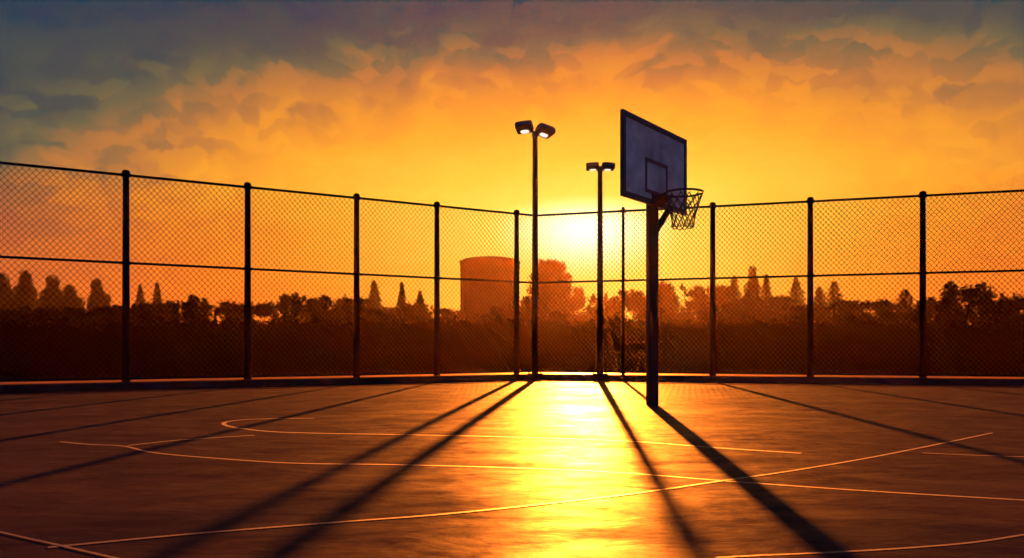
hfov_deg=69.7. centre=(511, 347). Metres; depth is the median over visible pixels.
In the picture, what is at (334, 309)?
broadleaf tree
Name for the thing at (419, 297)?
conifer tree
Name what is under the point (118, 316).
broadleaf tree
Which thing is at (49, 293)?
poplar tree
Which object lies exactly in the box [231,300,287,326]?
broadleaf tree
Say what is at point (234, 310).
broadleaf tree
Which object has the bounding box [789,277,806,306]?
conifer tree
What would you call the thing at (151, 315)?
broadleaf tree
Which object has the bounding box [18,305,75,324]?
broadleaf tree
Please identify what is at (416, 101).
sky
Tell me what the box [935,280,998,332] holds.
broadleaf tree
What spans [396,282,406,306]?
conifer tree
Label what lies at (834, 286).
conifer tree
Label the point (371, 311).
broadleaf tree
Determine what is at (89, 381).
ground
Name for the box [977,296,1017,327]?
broadleaf tree
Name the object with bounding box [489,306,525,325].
broadleaf tree
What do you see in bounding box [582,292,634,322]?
broadleaf tree
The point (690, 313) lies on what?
broadleaf tree
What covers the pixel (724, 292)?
broadleaf tree
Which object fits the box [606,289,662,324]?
broadleaf tree
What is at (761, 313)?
broadleaf tree
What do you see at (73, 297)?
poplar tree
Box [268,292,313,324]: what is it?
broadleaf tree
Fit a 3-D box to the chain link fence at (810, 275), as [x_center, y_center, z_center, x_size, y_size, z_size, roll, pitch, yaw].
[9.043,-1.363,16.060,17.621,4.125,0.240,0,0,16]
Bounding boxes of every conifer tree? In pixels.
[135,284,144,311]
[151,283,162,321]
[366,280,383,320]
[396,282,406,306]
[415,291,427,312]
[730,276,741,301]
[743,264,760,321]
[753,274,772,320]
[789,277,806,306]
[813,286,826,323]
[817,281,843,323]
[894,289,916,328]
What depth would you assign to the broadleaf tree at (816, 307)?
63.44 m
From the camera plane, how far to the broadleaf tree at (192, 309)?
51.71 m
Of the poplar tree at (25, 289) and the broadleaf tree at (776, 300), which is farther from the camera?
the poplar tree at (25, 289)
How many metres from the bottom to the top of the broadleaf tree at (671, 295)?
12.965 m
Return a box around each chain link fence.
[0,161,532,382]
[537,189,1023,377]
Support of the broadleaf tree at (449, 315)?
on the soil
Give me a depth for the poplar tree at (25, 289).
154.14 m
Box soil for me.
[0,367,1023,378]
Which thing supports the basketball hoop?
on the court
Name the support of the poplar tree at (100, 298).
on the soil
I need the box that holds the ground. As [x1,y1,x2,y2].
[0,372,1023,383]
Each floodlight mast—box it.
[515,120,555,374]
[586,162,614,374]
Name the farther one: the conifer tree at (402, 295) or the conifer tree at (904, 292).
the conifer tree at (402, 295)
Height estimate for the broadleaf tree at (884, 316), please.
4.734 m
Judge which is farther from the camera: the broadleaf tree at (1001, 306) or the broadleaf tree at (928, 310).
the broadleaf tree at (928, 310)
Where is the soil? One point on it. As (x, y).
(443, 370)
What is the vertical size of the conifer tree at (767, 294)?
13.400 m
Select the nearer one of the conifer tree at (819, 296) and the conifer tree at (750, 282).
the conifer tree at (819, 296)
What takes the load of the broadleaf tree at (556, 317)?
on the soil
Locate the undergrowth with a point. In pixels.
(190, 358)
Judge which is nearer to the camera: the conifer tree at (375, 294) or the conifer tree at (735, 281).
the conifer tree at (375, 294)
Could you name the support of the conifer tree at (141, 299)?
on the soil
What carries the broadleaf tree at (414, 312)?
on the soil
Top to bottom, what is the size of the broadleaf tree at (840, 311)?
5.428 m
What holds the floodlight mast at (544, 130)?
on the kerb
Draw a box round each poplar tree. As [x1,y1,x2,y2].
[0,272,14,316]
[11,270,37,313]
[34,274,65,326]
[57,284,85,316]
[86,279,111,322]
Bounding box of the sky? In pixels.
[0,0,1023,324]
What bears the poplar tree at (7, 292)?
on the soil
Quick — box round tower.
[459,256,519,324]
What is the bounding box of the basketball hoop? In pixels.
[620,109,703,405]
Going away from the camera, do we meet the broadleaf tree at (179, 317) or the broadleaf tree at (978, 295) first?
the broadleaf tree at (978, 295)
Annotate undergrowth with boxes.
[0,314,1023,376]
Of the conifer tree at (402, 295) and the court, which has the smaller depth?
the court
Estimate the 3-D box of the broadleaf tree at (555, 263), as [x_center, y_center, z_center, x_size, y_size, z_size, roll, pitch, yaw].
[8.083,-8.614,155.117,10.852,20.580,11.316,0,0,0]
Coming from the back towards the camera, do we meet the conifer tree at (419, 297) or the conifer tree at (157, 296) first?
the conifer tree at (157, 296)
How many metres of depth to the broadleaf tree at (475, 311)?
94.76 m
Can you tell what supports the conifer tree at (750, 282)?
on the soil
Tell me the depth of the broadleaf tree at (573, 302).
153.68 m
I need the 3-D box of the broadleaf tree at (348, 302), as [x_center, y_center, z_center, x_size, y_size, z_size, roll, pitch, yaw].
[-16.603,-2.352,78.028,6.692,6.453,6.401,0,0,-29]
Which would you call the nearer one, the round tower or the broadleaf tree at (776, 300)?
the broadleaf tree at (776, 300)
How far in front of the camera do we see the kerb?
16.07 m
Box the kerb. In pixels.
[0,374,1023,392]
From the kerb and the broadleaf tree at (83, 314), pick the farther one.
the broadleaf tree at (83, 314)
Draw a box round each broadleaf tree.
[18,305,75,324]
[49,305,121,331]
[88,304,162,327]
[121,301,183,329]
[155,297,189,325]
[178,294,212,326]
[201,299,258,327]
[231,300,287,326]
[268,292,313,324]
[301,294,352,327]
[324,296,380,324]
[364,307,408,334]
[391,301,433,325]
[425,307,468,325]
[458,309,492,324]
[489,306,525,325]
[507,295,548,324]
[526,258,575,320]
[543,311,596,326]
[562,286,585,315]
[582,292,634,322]
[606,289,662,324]
[659,280,679,322]
[660,283,719,325]
[697,283,742,324]
[716,296,787,325]
[769,294,796,323]
[782,302,834,326]
[827,298,886,325]
[855,298,916,327]
[901,294,944,328]
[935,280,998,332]
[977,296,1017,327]
[998,290,1023,328]
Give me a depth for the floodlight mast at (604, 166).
17.93 m
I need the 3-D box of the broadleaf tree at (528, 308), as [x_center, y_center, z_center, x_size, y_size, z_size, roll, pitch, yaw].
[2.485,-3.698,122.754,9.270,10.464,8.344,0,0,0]
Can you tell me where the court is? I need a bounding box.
[0,380,1023,557]
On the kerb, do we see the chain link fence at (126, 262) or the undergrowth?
the chain link fence at (126, 262)
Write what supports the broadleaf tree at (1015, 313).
on the soil
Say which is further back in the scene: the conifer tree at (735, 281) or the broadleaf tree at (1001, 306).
the conifer tree at (735, 281)

